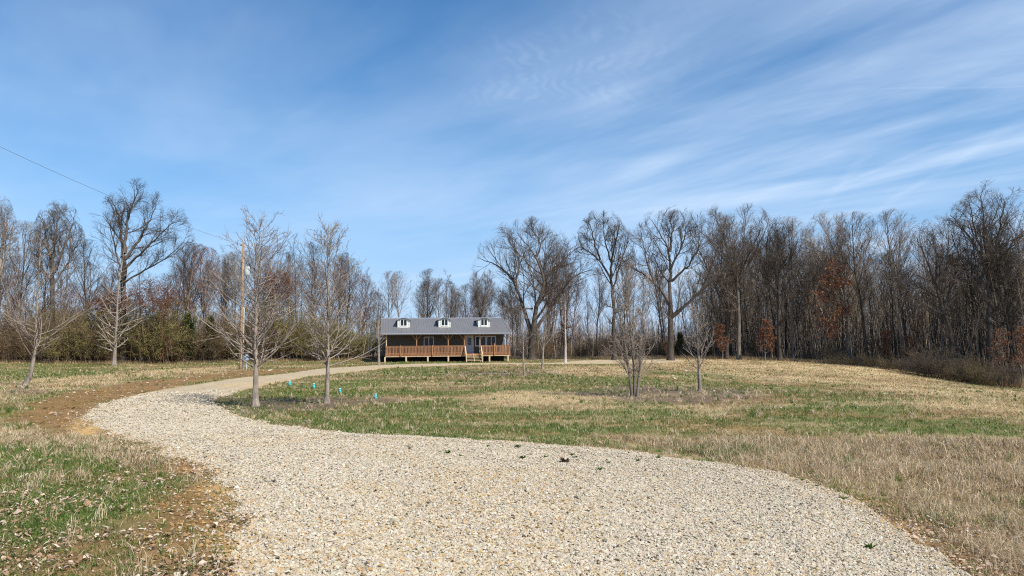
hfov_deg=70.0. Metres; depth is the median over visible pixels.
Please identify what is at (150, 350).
thicket shrub
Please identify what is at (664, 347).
rusty sapling
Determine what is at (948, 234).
forest tree
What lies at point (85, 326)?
thicket shrub
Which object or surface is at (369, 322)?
forest tree
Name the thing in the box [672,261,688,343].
forest sapling
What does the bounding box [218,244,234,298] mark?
forest sapling
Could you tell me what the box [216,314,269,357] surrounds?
thicket shrub
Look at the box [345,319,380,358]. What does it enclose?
thicket shrub
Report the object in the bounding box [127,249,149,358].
forest sapling
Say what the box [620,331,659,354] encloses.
brush
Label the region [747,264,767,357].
forest sapling
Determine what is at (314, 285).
forest tree
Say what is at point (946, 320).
leaning tree
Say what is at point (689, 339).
brush
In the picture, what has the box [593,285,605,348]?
forest sapling
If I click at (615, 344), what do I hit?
brush
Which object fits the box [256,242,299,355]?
forest tree
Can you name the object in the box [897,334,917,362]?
rusty sapling
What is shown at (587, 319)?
forest sapling
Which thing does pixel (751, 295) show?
forest tree
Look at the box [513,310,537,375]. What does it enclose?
yard tree
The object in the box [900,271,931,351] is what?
forest tree
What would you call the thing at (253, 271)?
forest tree
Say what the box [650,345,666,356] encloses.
brush
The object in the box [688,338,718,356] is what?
brush
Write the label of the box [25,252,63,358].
forest tree
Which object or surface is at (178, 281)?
forest tree
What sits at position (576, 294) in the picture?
forest tree
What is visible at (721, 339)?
rusty sapling
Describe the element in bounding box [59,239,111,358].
forest tree
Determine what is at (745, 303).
forest sapling
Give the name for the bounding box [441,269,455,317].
forest sapling
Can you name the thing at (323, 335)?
thicket shrub
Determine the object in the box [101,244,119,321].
forest sapling
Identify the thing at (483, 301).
forest tree
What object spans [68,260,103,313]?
forest tree
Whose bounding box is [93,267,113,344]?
forest sapling
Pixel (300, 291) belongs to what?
forest sapling
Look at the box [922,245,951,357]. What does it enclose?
forest sapling
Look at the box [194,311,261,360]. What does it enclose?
thicket shrub
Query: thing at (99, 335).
thicket shrub
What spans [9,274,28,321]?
forest sapling
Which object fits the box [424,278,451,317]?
forest tree
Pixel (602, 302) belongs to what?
forest sapling
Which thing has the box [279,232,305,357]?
forest sapling
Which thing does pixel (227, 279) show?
forest tree
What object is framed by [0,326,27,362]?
thicket shrub
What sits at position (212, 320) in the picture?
cedar
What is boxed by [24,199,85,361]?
tall tree
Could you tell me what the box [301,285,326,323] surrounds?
forest tree
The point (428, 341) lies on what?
window
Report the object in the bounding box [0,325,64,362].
thicket shrub
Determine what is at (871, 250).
forest tree
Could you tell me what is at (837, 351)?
brush
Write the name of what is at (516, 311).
forest tree
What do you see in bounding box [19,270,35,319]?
forest sapling
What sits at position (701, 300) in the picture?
forest tree
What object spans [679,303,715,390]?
yard tree
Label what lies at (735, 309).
forest sapling
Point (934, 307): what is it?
forest sapling
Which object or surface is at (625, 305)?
forest sapling
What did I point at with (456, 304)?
forest tree
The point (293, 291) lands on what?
forest tree
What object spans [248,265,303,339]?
vine tangle
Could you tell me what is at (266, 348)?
thicket shrub
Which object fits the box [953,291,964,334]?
forest sapling
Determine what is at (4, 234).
tall tree
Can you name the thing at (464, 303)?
forest tree
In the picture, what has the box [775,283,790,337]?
forest sapling
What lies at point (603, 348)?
brush
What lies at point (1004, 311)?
forest tree
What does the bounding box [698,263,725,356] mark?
forest tree
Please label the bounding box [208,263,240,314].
forest tree
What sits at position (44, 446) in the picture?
grass tufts
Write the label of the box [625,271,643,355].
forest sapling
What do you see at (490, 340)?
window
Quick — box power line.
[1,147,239,243]
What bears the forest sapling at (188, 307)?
on the ground at (56, 403)
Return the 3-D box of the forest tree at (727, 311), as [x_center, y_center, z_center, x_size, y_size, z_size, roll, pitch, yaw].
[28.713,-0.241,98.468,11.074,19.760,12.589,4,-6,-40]
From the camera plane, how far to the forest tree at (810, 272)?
99.83 m
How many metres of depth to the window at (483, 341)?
87.80 m
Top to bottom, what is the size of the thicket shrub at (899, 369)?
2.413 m
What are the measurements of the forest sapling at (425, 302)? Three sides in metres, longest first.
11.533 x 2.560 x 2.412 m
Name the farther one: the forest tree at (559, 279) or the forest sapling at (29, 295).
the forest tree at (559, 279)
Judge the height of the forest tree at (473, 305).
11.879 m
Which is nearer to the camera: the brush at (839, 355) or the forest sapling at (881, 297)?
the brush at (839, 355)
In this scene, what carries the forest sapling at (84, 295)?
on the ground at (56, 403)
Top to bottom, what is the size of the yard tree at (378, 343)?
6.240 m
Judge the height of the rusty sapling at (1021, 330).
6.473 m
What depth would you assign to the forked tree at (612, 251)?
95.24 m
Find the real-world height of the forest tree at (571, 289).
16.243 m
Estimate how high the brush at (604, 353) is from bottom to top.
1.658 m
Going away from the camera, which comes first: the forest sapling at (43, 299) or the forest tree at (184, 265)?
the forest sapling at (43, 299)
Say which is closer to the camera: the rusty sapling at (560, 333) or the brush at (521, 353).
the rusty sapling at (560, 333)
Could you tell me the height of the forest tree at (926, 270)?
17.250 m
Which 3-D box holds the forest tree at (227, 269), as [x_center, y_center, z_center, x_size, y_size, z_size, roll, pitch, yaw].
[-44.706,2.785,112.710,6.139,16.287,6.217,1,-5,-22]
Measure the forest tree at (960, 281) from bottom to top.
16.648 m
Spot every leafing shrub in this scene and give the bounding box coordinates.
[48,312,129,363]
[110,298,207,363]
[126,310,218,361]
[285,320,348,359]
[317,324,354,359]
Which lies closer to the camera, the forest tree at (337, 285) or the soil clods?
the soil clods
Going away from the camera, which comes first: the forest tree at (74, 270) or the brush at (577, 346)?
the forest tree at (74, 270)
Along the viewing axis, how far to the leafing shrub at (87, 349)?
85.58 m
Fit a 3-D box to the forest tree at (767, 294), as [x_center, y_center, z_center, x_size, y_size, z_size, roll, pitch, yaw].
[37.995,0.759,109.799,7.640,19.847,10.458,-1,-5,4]
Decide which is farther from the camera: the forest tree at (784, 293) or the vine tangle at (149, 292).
the forest tree at (784, 293)
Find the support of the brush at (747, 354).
on the ground at (56, 403)
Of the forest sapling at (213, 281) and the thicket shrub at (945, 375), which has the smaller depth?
the thicket shrub at (945, 375)
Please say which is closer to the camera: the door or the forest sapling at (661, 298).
the door
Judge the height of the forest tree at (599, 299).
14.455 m
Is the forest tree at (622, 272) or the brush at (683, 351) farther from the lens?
the forest tree at (622, 272)
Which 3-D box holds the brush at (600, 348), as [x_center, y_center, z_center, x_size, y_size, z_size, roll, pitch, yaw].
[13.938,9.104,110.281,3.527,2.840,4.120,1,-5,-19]
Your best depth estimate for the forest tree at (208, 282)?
93.30 m
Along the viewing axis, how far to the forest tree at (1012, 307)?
81.51 m
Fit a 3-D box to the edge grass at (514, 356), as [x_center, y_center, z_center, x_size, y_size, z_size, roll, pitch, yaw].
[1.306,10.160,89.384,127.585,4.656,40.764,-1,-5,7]
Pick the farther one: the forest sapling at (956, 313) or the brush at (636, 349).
the brush at (636, 349)
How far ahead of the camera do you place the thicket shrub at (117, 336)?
87.49 m
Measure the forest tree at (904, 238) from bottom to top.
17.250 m
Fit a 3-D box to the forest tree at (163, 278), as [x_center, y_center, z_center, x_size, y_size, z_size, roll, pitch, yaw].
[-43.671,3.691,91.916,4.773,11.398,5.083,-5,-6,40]
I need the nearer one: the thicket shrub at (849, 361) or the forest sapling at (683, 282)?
the thicket shrub at (849, 361)
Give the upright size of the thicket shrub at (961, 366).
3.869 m
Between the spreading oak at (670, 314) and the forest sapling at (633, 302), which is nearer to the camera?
the spreading oak at (670, 314)
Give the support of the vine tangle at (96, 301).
hanging from the tall tree at (118, 223)
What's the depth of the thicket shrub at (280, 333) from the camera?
90.84 m
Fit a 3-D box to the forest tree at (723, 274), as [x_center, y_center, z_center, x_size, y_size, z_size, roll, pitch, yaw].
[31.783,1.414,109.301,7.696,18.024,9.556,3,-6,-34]
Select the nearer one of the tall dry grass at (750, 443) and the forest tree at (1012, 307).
the tall dry grass at (750, 443)
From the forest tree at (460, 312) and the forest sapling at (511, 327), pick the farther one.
the forest tree at (460, 312)
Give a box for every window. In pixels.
[424,337,433,345]
[475,336,485,345]
[486,336,495,344]
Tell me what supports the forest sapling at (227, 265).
on the ground at (56, 403)
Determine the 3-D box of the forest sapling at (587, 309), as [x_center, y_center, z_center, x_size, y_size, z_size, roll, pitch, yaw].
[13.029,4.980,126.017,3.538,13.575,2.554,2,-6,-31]
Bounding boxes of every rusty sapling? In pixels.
[552,317,572,358]
[662,336,667,353]
[713,323,733,359]
[754,319,776,360]
[807,257,853,359]
[875,329,892,362]
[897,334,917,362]
[986,327,1014,376]
[1004,326,1023,386]
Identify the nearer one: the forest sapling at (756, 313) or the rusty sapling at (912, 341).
the rusty sapling at (912, 341)
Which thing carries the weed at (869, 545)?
on the gravel driveway
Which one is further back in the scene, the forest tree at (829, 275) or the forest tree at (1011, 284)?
the forest tree at (829, 275)
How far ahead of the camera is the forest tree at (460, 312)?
128.78 m
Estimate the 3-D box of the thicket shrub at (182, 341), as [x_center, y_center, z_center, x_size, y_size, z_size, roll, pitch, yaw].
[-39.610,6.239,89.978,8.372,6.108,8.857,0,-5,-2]
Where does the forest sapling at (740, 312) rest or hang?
on the ground at (56, 403)
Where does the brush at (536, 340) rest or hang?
on the ground at (56, 403)
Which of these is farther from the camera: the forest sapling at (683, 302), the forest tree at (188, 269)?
the forest sapling at (683, 302)
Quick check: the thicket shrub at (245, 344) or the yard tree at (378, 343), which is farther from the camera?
the thicket shrub at (245, 344)
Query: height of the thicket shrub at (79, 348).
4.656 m
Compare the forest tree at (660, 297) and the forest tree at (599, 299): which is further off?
the forest tree at (660, 297)
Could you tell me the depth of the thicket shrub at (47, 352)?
84.31 m
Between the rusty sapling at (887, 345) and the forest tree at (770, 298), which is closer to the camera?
the rusty sapling at (887, 345)
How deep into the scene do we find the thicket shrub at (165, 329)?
88.17 m
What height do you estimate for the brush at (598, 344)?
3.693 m
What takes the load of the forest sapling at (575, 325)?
on the ground at (56, 403)
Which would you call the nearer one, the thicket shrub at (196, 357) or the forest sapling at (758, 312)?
the thicket shrub at (196, 357)
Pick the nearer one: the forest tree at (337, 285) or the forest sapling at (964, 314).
the forest sapling at (964, 314)
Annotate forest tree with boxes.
[0,220,52,324]
[0,245,21,293]
[0,266,14,308]
[1,255,39,312]
[1,275,35,320]
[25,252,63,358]
[37,229,90,359]
[38,289,68,320]
[42,281,73,320]
[58,283,91,322]
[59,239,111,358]
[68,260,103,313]
[95,274,119,359]
[146,274,188,320]
[159,266,195,314]
[166,242,207,309]
[172,244,221,360]
[176,243,207,312]
[182,247,229,324]
[189,260,225,332]
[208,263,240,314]
[209,254,239,306]
[213,272,244,325]
[220,251,255,327]
[231,260,261,317]
[237,243,275,313]
[252,265,274,315]
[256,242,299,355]
[271,251,306,357]
[280,264,307,357]
[289,241,333,320]
[299,260,326,314]
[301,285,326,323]
[314,260,349,331]
[323,254,356,323]
[330,260,349,323]
[332,252,363,327]
[342,274,378,336]
[342,292,363,341]
[352,278,378,357]
[352,306,367,336]
[361,291,387,356]
[362,307,379,338]
[376,270,407,317]
[387,271,414,317]
[410,282,442,317]
[412,268,443,317]
[416,277,437,317]
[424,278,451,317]
[435,280,463,317]
[443,286,461,316]
[445,291,463,316]
[452,303,469,317]
[454,283,477,317]
[466,288,490,316]
[466,292,490,317]
[467,269,497,317]
[480,290,499,317]
[493,293,513,328]
[497,282,526,355]
[506,282,527,344]
[509,298,529,347]
[530,256,567,332]
[530,265,560,337]
[540,274,569,338]
[541,243,576,348]
[555,261,581,332]
[555,273,589,347]
[556,273,577,339]
[583,268,614,356]
[607,262,642,345]
[610,252,645,335]
[640,250,674,345]
[648,264,672,341]
[680,271,706,330]
[682,212,769,358]
[688,271,716,340]
[692,238,754,348]
[695,203,778,359]
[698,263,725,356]
[725,263,774,326]
[744,228,788,357]
[746,244,764,345]
[751,216,809,360]
[754,245,783,357]
[763,216,816,359]
[768,235,803,357]
[784,240,830,357]
[787,258,820,340]
[789,245,832,346]
[798,207,884,361]
[801,242,863,347]
[816,251,853,355]
[828,256,862,352]
[833,211,883,362]
[839,257,883,347]
[846,246,879,332]
[861,209,926,368]
[863,252,896,360]
[866,250,919,364]
[879,230,915,339]
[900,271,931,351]
[907,216,966,356]
[910,240,955,343]
[913,245,958,353]
[929,219,997,358]
[948,244,985,356]
[951,251,986,368]
[963,210,1023,368]
[971,237,1023,368]
[991,249,1023,370]
[995,228,1023,310]
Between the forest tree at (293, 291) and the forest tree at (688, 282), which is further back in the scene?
the forest tree at (688, 282)
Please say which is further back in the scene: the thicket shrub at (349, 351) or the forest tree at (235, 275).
the forest tree at (235, 275)
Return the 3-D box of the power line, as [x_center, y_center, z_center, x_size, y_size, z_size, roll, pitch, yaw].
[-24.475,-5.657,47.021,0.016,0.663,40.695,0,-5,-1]
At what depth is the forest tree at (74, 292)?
92.03 m
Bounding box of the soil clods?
[7,386,1018,575]
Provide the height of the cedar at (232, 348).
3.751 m
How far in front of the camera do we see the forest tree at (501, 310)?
137.42 m
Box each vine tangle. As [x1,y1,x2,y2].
[80,284,139,362]
[119,269,188,362]
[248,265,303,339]
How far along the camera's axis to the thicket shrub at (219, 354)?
88.07 m
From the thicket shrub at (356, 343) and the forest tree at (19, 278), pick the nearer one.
the thicket shrub at (356, 343)
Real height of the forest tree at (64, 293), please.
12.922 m
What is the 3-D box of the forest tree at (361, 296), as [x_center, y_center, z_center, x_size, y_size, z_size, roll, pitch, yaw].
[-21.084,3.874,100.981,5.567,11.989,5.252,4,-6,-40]
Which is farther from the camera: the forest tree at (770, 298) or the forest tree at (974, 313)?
the forest tree at (770, 298)
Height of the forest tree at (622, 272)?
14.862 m
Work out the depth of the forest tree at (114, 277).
97.26 m
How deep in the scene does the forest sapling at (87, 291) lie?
98.90 m
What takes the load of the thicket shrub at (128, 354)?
on the ground at (56, 403)
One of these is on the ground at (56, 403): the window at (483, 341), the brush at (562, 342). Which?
the brush at (562, 342)
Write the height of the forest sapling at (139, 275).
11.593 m
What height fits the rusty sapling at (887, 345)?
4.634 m
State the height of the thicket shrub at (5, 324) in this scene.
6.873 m
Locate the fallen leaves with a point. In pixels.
(168, 561)
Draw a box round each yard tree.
[0,218,112,386]
[89,240,147,365]
[186,205,319,406]
[289,212,385,403]
[373,306,389,364]
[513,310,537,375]
[534,306,555,368]
[557,294,569,362]
[602,257,660,396]
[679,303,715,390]
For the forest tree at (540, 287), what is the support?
on the ground at (56, 403)
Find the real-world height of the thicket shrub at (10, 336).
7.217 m
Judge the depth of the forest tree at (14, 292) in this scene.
90.07 m
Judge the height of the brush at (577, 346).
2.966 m
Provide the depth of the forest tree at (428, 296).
125.05 m
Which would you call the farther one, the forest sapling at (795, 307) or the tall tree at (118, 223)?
the forest sapling at (795, 307)
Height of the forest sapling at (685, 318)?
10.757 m
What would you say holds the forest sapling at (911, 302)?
on the ground at (56, 403)
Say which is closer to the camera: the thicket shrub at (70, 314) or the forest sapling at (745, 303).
the thicket shrub at (70, 314)
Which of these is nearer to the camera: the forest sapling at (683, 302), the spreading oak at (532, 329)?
the spreading oak at (532, 329)
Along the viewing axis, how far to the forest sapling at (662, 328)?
107.50 m
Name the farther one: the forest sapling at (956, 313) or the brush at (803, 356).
the brush at (803, 356)
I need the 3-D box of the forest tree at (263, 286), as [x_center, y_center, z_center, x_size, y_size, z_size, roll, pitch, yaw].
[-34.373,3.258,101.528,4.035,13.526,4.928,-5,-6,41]
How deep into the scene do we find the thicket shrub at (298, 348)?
91.53 m
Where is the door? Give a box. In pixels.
[465,335,473,352]
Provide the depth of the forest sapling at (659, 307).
107.65 m
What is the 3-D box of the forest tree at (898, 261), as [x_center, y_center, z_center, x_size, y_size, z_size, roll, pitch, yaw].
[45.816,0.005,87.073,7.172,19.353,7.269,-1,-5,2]
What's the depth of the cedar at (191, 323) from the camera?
88.13 m
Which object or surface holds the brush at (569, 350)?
on the ground at (56, 403)
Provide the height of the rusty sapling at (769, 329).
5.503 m
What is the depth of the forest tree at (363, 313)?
104.88 m
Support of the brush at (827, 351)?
on the ground at (56, 403)
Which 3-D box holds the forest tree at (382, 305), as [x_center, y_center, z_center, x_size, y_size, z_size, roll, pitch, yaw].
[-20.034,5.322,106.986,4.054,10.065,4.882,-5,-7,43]
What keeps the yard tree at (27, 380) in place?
on the ground at (56, 403)
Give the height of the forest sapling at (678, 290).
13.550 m
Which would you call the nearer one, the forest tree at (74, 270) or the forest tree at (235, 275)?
the forest tree at (74, 270)
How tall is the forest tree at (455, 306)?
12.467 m
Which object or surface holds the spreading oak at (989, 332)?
on the ground at (56, 403)
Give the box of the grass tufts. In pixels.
[0,363,1023,575]
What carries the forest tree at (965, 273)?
on the ground at (56, 403)
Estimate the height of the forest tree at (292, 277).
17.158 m
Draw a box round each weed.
[557,457,569,461]
[864,542,876,548]
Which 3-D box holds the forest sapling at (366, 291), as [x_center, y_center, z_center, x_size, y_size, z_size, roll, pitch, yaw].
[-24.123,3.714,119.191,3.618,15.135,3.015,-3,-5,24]
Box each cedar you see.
[177,311,196,362]
[199,316,221,359]
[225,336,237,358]
[674,331,685,353]
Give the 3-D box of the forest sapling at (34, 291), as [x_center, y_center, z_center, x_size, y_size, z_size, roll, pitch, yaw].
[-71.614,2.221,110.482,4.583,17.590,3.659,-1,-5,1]
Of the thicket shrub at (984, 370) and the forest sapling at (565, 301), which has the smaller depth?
the thicket shrub at (984, 370)
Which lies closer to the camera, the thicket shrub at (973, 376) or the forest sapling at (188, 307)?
the thicket shrub at (973, 376)
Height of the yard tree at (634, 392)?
4.880 m
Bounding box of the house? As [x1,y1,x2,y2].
[380,317,512,362]
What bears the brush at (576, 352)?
on the ground at (56, 403)
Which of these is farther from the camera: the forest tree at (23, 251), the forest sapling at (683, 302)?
the forest sapling at (683, 302)
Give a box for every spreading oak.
[469,215,603,359]
[610,206,760,360]
[933,179,1023,373]
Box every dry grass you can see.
[0,357,1023,575]
[0,429,1023,575]
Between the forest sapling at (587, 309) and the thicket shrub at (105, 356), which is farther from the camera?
the forest sapling at (587, 309)
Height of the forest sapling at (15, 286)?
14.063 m
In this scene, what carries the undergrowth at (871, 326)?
on the ground at (56, 403)
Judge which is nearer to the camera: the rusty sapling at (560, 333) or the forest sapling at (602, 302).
the rusty sapling at (560, 333)
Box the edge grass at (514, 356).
[0,355,1023,387]
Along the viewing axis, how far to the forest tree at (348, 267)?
101.22 m
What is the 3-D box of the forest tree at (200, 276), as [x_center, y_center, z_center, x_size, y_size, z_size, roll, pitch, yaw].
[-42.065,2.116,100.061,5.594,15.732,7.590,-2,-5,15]
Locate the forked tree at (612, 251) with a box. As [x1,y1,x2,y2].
[573,209,635,359]
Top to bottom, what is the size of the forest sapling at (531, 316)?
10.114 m
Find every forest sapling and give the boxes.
[4,246,31,356]
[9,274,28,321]
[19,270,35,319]
[22,256,46,312]
[34,281,48,320]
[78,282,87,322]
[80,268,94,320]
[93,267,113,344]
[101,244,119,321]
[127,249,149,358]
[129,272,143,318]
[173,240,199,310]
[176,253,203,328]
[206,258,221,312]
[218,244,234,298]
[219,255,235,358]
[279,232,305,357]
[294,260,309,358]
[356,267,374,346]
[368,282,382,353]
[418,288,432,315]
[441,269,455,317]
[510,296,517,355]
[522,256,542,336]
[527,291,539,355]
[539,281,552,346]
[550,268,567,340]
[554,251,575,356]
[571,309,579,349]
[571,311,581,350]
[578,279,593,337]
[584,303,592,341]
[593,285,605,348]
[596,280,608,330]
[621,284,635,354]
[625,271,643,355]
[634,271,650,355]
[639,276,655,355]
[641,274,658,330]
[649,266,668,344]
[654,271,671,354]
[654,288,662,346]
[659,308,667,354]
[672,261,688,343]
[672,268,685,331]
[672,271,688,335]
[673,285,688,327]
[680,294,690,340]
[687,284,698,344]
[727,264,747,328]
[728,245,753,355]
[730,229,757,354]
[739,264,756,350]
[746,261,766,326]
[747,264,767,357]
[751,278,761,356]
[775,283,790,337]
[780,275,795,340]
[792,282,804,357]
[803,281,821,359]
[871,257,890,363]
[899,260,921,335]
[920,244,962,363]
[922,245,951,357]
[927,269,948,342]
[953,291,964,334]
[954,245,984,366]
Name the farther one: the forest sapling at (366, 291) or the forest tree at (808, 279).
the forest sapling at (366, 291)
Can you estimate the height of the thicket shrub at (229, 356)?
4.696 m
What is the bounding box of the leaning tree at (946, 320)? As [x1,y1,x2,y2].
[890,219,970,364]
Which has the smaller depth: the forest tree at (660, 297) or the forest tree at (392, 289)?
the forest tree at (392, 289)
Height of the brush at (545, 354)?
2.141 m
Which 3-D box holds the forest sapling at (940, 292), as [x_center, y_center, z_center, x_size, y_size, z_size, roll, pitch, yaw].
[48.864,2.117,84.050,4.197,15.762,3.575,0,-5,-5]
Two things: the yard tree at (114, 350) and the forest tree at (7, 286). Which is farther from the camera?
the forest tree at (7, 286)
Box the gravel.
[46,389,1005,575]
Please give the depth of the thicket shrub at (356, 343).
95.11 m
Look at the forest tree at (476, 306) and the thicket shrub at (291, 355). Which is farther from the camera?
the forest tree at (476, 306)
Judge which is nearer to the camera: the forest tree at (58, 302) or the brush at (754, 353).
the brush at (754, 353)
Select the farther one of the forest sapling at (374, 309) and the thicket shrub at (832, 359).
the forest sapling at (374, 309)
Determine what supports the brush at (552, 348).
on the ground at (56, 403)
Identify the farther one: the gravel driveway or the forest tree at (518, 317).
the forest tree at (518, 317)
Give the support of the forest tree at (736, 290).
on the ground at (56, 403)
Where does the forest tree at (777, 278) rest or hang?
on the ground at (56, 403)
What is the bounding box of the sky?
[0,0,1023,354]
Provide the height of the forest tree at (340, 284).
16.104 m
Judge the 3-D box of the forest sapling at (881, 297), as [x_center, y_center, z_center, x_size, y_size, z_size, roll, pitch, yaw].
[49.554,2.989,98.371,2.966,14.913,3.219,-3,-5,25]
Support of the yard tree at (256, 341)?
on the ground at (56, 403)
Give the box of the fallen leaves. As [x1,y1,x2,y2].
[0,365,1023,575]
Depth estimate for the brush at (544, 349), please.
108.82 m
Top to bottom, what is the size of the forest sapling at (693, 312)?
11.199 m
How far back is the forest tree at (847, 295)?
110.38 m
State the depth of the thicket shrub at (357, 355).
95.97 m
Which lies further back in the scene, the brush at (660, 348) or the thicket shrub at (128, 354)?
the brush at (660, 348)
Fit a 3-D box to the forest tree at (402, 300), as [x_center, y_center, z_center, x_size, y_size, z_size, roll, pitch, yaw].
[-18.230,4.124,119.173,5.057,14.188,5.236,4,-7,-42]
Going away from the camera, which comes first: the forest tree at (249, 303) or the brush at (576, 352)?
the brush at (576, 352)
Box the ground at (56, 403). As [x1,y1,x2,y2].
[0,353,1023,575]
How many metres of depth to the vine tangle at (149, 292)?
85.97 m
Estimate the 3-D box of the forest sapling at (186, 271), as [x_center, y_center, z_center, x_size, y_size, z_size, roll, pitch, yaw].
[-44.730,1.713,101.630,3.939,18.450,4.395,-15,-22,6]
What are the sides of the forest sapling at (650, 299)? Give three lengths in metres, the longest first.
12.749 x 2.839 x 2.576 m
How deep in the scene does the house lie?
86.69 m
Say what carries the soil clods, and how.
on the ground at (56, 403)
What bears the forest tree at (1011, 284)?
on the ground at (56, 403)
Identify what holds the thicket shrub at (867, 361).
on the ground at (56, 403)
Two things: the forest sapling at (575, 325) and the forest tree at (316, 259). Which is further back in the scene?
the forest sapling at (575, 325)
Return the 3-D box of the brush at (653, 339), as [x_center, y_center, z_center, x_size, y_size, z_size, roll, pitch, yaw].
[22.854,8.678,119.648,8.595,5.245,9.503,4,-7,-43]
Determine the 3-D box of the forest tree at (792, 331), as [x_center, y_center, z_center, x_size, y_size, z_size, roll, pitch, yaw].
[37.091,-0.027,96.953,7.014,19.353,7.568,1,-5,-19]
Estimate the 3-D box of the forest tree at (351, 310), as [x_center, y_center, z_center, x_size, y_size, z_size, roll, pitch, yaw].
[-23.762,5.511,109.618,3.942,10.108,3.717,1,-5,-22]
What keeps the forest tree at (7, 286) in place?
on the ground at (56, 403)
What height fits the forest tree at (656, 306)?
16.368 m
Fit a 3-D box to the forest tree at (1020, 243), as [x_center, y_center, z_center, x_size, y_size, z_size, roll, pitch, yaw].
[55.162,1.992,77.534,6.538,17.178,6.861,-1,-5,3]
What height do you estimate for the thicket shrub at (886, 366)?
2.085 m
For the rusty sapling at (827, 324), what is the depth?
91.01 m
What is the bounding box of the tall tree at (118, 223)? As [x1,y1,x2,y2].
[88,177,197,361]
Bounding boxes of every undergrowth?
[2,242,1023,375]
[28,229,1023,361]
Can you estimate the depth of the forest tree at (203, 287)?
92.12 m
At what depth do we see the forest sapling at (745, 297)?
102.57 m
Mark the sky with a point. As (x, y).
(421, 127)
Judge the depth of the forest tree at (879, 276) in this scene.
107.25 m
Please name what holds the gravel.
on the gravel driveway
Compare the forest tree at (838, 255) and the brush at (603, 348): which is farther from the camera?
the brush at (603, 348)
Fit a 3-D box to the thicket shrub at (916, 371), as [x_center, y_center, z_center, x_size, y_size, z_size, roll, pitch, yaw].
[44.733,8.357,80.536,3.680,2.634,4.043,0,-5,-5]
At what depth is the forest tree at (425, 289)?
111.27 m
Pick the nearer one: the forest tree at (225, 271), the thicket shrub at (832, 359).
the thicket shrub at (832, 359)
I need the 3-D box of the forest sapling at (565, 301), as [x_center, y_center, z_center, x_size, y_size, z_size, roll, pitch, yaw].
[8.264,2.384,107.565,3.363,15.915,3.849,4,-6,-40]
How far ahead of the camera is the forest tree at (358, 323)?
127.18 m
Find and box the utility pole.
[239,242,249,369]
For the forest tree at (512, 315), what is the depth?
108.48 m
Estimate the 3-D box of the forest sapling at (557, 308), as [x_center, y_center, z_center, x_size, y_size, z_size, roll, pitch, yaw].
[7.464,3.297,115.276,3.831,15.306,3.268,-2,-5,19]
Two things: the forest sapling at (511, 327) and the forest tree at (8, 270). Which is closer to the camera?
the forest tree at (8, 270)
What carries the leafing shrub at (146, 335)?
on the ground at (56, 403)
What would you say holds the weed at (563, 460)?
on the gravel driveway
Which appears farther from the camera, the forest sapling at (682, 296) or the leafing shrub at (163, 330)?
the forest sapling at (682, 296)
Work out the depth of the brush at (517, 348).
115.01 m
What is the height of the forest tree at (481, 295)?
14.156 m
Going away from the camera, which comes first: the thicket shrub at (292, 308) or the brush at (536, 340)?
the thicket shrub at (292, 308)
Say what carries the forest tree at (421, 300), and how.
on the ground at (56, 403)
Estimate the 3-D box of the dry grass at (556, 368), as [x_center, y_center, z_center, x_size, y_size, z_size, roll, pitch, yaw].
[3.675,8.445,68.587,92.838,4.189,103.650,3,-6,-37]
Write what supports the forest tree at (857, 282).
on the ground at (56, 403)
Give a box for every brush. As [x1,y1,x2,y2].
[509,340,527,355]
[514,329,560,353]
[516,347,527,356]
[534,342,557,357]
[535,346,554,357]
[541,341,562,356]
[548,336,582,350]
[559,343,579,356]
[567,339,588,355]
[569,328,607,355]
[571,342,593,356]
[588,336,608,352]
[594,342,607,356]
[595,343,618,356]
[598,332,634,354]
[599,347,616,357]
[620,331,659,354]
[626,344,647,355]
[633,325,676,355]
[647,340,674,354]
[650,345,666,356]
[656,325,707,347]
[678,343,702,356]
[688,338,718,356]
[729,338,745,356]
[741,350,752,357]
[742,340,766,357]
[796,350,816,358]
[810,342,843,359]
[821,346,847,358]
[822,350,851,360]
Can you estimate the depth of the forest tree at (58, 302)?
110.54 m
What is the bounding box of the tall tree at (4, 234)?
[0,194,20,314]
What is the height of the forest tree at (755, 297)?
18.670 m
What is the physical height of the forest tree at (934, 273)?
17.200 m
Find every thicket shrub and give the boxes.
[0,291,48,358]
[0,293,119,361]
[0,304,61,359]
[0,306,34,359]
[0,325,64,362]
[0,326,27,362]
[2,288,116,360]
[20,307,106,362]
[34,302,129,360]
[41,293,151,361]
[52,326,108,361]
[86,343,133,361]
[87,281,202,361]
[91,314,150,361]
[101,317,164,360]
[118,304,222,360]
[124,325,190,363]
[151,316,212,362]
[161,329,223,361]
[171,308,261,360]
[181,325,235,362]
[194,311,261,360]
[196,299,310,361]
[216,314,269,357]
[217,329,252,358]
[227,298,355,358]
[228,293,310,360]
[247,333,278,359]
[265,311,352,360]
[273,325,329,359]
[303,322,341,355]
[311,314,373,359]
[338,343,362,357]
[341,331,376,358]
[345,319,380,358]
[818,354,843,363]
[841,354,861,364]
[852,351,883,367]
[876,354,903,369]
[892,355,914,371]
[897,357,930,374]
[898,335,977,377]
[922,355,963,379]
[923,346,986,382]
[949,353,1008,384]
[953,359,1006,385]
[976,355,1023,387]
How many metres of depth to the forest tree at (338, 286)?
115.24 m

